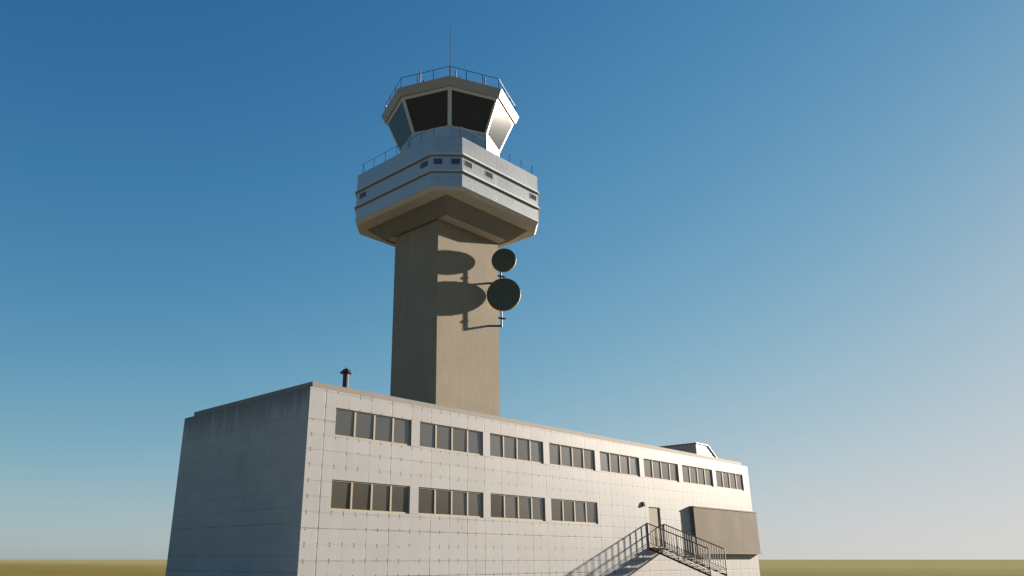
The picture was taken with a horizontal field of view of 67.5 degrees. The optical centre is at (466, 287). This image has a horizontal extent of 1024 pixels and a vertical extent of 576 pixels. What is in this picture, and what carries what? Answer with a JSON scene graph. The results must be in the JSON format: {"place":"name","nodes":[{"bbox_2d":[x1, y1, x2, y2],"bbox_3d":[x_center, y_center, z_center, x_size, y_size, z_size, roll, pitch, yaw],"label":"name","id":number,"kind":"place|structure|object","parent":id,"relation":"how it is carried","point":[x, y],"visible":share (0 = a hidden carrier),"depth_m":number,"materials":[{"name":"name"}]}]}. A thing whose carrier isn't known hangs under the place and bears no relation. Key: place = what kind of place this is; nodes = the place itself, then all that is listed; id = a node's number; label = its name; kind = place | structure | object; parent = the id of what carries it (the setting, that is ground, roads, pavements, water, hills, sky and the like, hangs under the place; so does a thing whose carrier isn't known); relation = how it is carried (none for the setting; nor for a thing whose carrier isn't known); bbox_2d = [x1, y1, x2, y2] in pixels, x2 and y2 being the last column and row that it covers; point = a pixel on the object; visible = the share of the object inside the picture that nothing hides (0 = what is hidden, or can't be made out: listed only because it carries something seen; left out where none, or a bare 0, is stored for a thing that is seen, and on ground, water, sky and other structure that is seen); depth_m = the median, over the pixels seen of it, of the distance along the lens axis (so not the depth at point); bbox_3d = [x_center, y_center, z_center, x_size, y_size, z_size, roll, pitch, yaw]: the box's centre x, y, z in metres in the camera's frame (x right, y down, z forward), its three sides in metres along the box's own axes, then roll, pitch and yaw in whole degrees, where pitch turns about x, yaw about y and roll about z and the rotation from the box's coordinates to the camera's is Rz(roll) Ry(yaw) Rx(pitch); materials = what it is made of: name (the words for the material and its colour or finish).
{"place":"outdoors","nodes":[
{"label":"outdoors","id":0,"kind":"place"},
{"bbox_2d":[354,43,539,416],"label":"control tower","id":1,"kind":"structure","parent":0,"point":[446,206],"depth_m":49.39,"materials":[{"name":"concrete"}]},
{"bbox_2d":[359,191,365,199],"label":"pod window","id":2,"kind":"structure","parent":1,"relation":"in","point":[362,195],"depth_m":51.73,"materials":[{"name":"black glass"}]},
{"bbox_2d":[389,102,411,149],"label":"cab window","id":3,"kind":"structure","parent":1,"relation":"in","point":[399,125],"depth_m":53.52,"materials":[{"name":"clear glass"}]},
{"bbox_2d":[420,160,427,169],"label":"pod window","id":4,"kind":"structure","parent":1,"relation":"in","point":[424,164],"depth_m":47.74,"materials":[{"name":"black glass"}]},
{"bbox_2d":[405,90,447,131],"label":"cab window","id":5,"kind":"structure","parent":1,"relation":"in","point":[428,111],"depth_m":51.67,"materials":[{"name":"black glass"}]},
{"bbox_2d":[433,158,442,163],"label":"pod window","id":6,"kind":"structure","parent":1,"relation":"in","point":[435,160],"depth_m":47.32,"materials":[{"name":"black glass"}]},
{"bbox_2d":[386,86,513,152],"bbox_3d":[-1.212,-10.787,54.950,9.246,2.435,9.246,-18,-26,41],"label":"cab window frame","id":7,"kind":"structure","parent":1,"relation":"in","point":[449,88],"depth_m":52.12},
{"bbox_2d":[451,158,459,163],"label":"pod window","id":8,"kind":"structure","parent":1,"relation":"in","point":[453,160],"depth_m":47.34,"materials":[{"name":"black glass"}]},
{"bbox_2d":[464,159,471,168],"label":"pod window","id":9,"kind":"structure","parent":1,"relation":"in","point":[466,163],"depth_m":47.67,"materials":[{"name":"grey glass"}]},
{"bbox_2d":[452,90,493,132],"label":"cab window","id":10,"kind":"structure","parent":1,"relation":"in","point":[471,112],"depth_m":51.72,"materials":[{"name":"black glass"}]},
{"bbox_2d":[485,170,492,179],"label":"pod window","id":11,"kind":"structure","parent":1,"relation":"in","point":[487,174],"depth_m":48.99,"materials":[{"name":"grey glass"}]},
{"bbox_2d":[487,272,505,326],"bbox_3d":[1.974,0.053,50.833,1.204,5.271,0.354,2,-20,-5],"label":"antenna bracket","id":12,"kind":"object","parent":1,"relation":"attached to","point":[501,317],"visible":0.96,"depth_m":50.12,"materials":[{"name":"metal"}]},
{"bbox_2d":[491,248,515,271],"bbox_3d":[2.498,-1.815,51.300,1.661,1.663,0.477,-4,-20,10],"label":"dish antenna","id":13,"kind":"object","parent":12,"relation":"attached to","point":[503,260],"visible":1,"depth_m":51.07,"materials":[{"name":"paint"}]},
{"bbox_2d":[487,278,520,310],"bbox_3d":[2.448,0.467,50.495,2.260,2.263,0.483,-3,-20,10],"label":"dish antenna","id":14,"kind":"object","parent":12,"relation":"attached to","point":[503,294],"visible":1,"depth_m":50.27,"materials":[{"name":"paint"}]},
{"bbox_2d":[488,103,510,149],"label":"cab window","id":15,"kind":"structure","parent":1,"relation":"in","point":[499,128],"depth_m":53.62,"materials":[{"name":"clear glass"}]},
{"bbox_2d":[530,193,536,201],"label":"pod window","id":16,"kind":"structure","parent":1,"relation":"in","point":[532,196],"depth_m":52.02,"materials":[{"name":"grey glass"}]},
{"bbox_2d":[0,560,1023,575],"bbox_3d":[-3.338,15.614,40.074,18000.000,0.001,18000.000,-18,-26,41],"label":"ground","id":17,"kind":"structure","parent":0,"point":[766,567],"depth_m":132.13,"materials":[{"name":"green plant"}]},
{"bbox_2d":[0,0,1023,559],"label":"sky","id":18,"kind":"structure","parent":0,"point":[782,238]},
{"bbox_2d":[647,523,727,575],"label":"staircase","id":19,"kind":"structure","parent":0,"point":[683,556],"depth_m":47.45,"materials":[{"name":"metal"}]},
{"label":"apron","id":20,"kind":"structure","parent":0,"visible":0},
{"bbox_2d":[165,367,760,575],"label":"office building","id":21,"kind":"structure","parent":20,"relation":"on","point":[312,478],"depth_m":37.26,"materials":[{"name":"concrete"},{"name":"glass"},{"name":"metal"}]},
{"bbox_2d":[330,480,408,513],"bbox_3d":[-4.232,9.271,33.825,0.065,1.230,4.450,-18,-26,41],"label":"window","id":22,"kind":"structure","parent":21,"relation":"in","point":[345,495],"depth_m":33.73,"materials":[{"name":"grey glass"}]},
{"bbox_2d":[334,408,410,445],"bbox_3d":[-4.232,6.369,34.856,0.065,1.230,4.450,-18,-26,41],"label":"window","id":23,"kind":"structure","parent":21,"relation":"in","point":[348,423],"depth_m":34.78,"materials":[{"name":"grey glass"}]},
{"bbox_2d":[418,487,482,517],"bbox_3d":[-0.759,10.470,37.201,0.065,1.230,4.450,-18,-26,41],"label":"window","id":24,"kind":"structure","parent":21,"relation":"in","point":[440,502],"depth_m":37.14,"materials":[{"name":"grey glass"}]},
{"bbox_2d":[420,422,481,455],"bbox_3d":[-0.759,7.568,38.232,0.065,1.230,4.450,-18,-26,41],"label":"window","id":25,"kind":"structure","parent":21,"relation":"in","point":[432,436],"depth_m":38.17,"materials":[{"name":"grey glass"}]},
{"bbox_2d":[490,433,542,463],"bbox_3d":[2.714,8.767,41.608,0.065,1.230,4.450,-18,-26,41],"label":"window","id":26,"kind":"structure","parent":21,"relation":"in","point":[501,446],"depth_m":41.56,"materials":[{"name":"grey glass"}]},
{"bbox_2d":[491,494,544,520],"bbox_3d":[2.714,11.670,40.577,0.065,1.230,4.450,-18,-26,41],"label":"window","id":27,"kind":"structure","parent":21,"relation":"in","point":[512,507],"depth_m":40.54,"materials":[{"name":"grey glass"}]},
{"bbox_2d":[549,443,594,470],"bbox_3d":[6.188,9.967,44.984,0.065,1.230,4.450,-18,-26,41],"label":"window","id":28,"kind":"structure","parent":21,"relation":"in","point":[560,455],"depth_m":44.96,"materials":[{"name":"grey glass"}]},
{"bbox_2d":[551,499,597,523],"bbox_3d":[6.188,12.869,43.953,0.065,1.230,4.450,-18,-26,41],"label":"window","id":29,"kind":"structure","parent":21,"relation":"in","point":[569,511],"depth_m":43.91,"materials":[{"name":"grey glass"}]},
{"bbox_2d":[600,452,639,476],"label":"window","id":30,"kind":"structure","parent":21,"relation":"in","point":[609,462],"depth_m":48.33,"materials":[{"name":"grey glass"}]},
{"bbox_2d":[649,507,661,546],"bbox_3d":[12.202,15.492,49.589,0.086,2.440,1.390,-18,-26,41],"label":"door","id":31,"kind":"structure","parent":21,"relation":"in","point":[654,514],"depth_m":49.67,"materials":[{"name":"beige paint"}]},
{"bbox_2d":[643,459,678,481],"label":"window","id":32,"kind":"structure","parent":21,"relation":"in","point":[653,469],"depth_m":51.72,"materials":[{"name":"grey glass"}]},
{"bbox_2d":[659,442,716,457],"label":"rooftop shed","id":33,"kind":"structure","parent":21,"relation":"on","point":[700,448],"depth_m":60.69,"materials":[{"name":"grey metal"}]},
{"bbox_2d":[682,465,712,486],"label":"window","id":34,"kind":"structure","parent":21,"relation":"in","point":[691,475],"depth_m":55.10,"materials":[{"name":"grey glass"}]},
{"bbox_2d":[716,471,743,490],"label":"window","id":35,"kind":"structure","parent":21,"relation":"in","point":[726,480],"depth_m":58.50,"materials":[{"name":"grey glass"}]}
]}

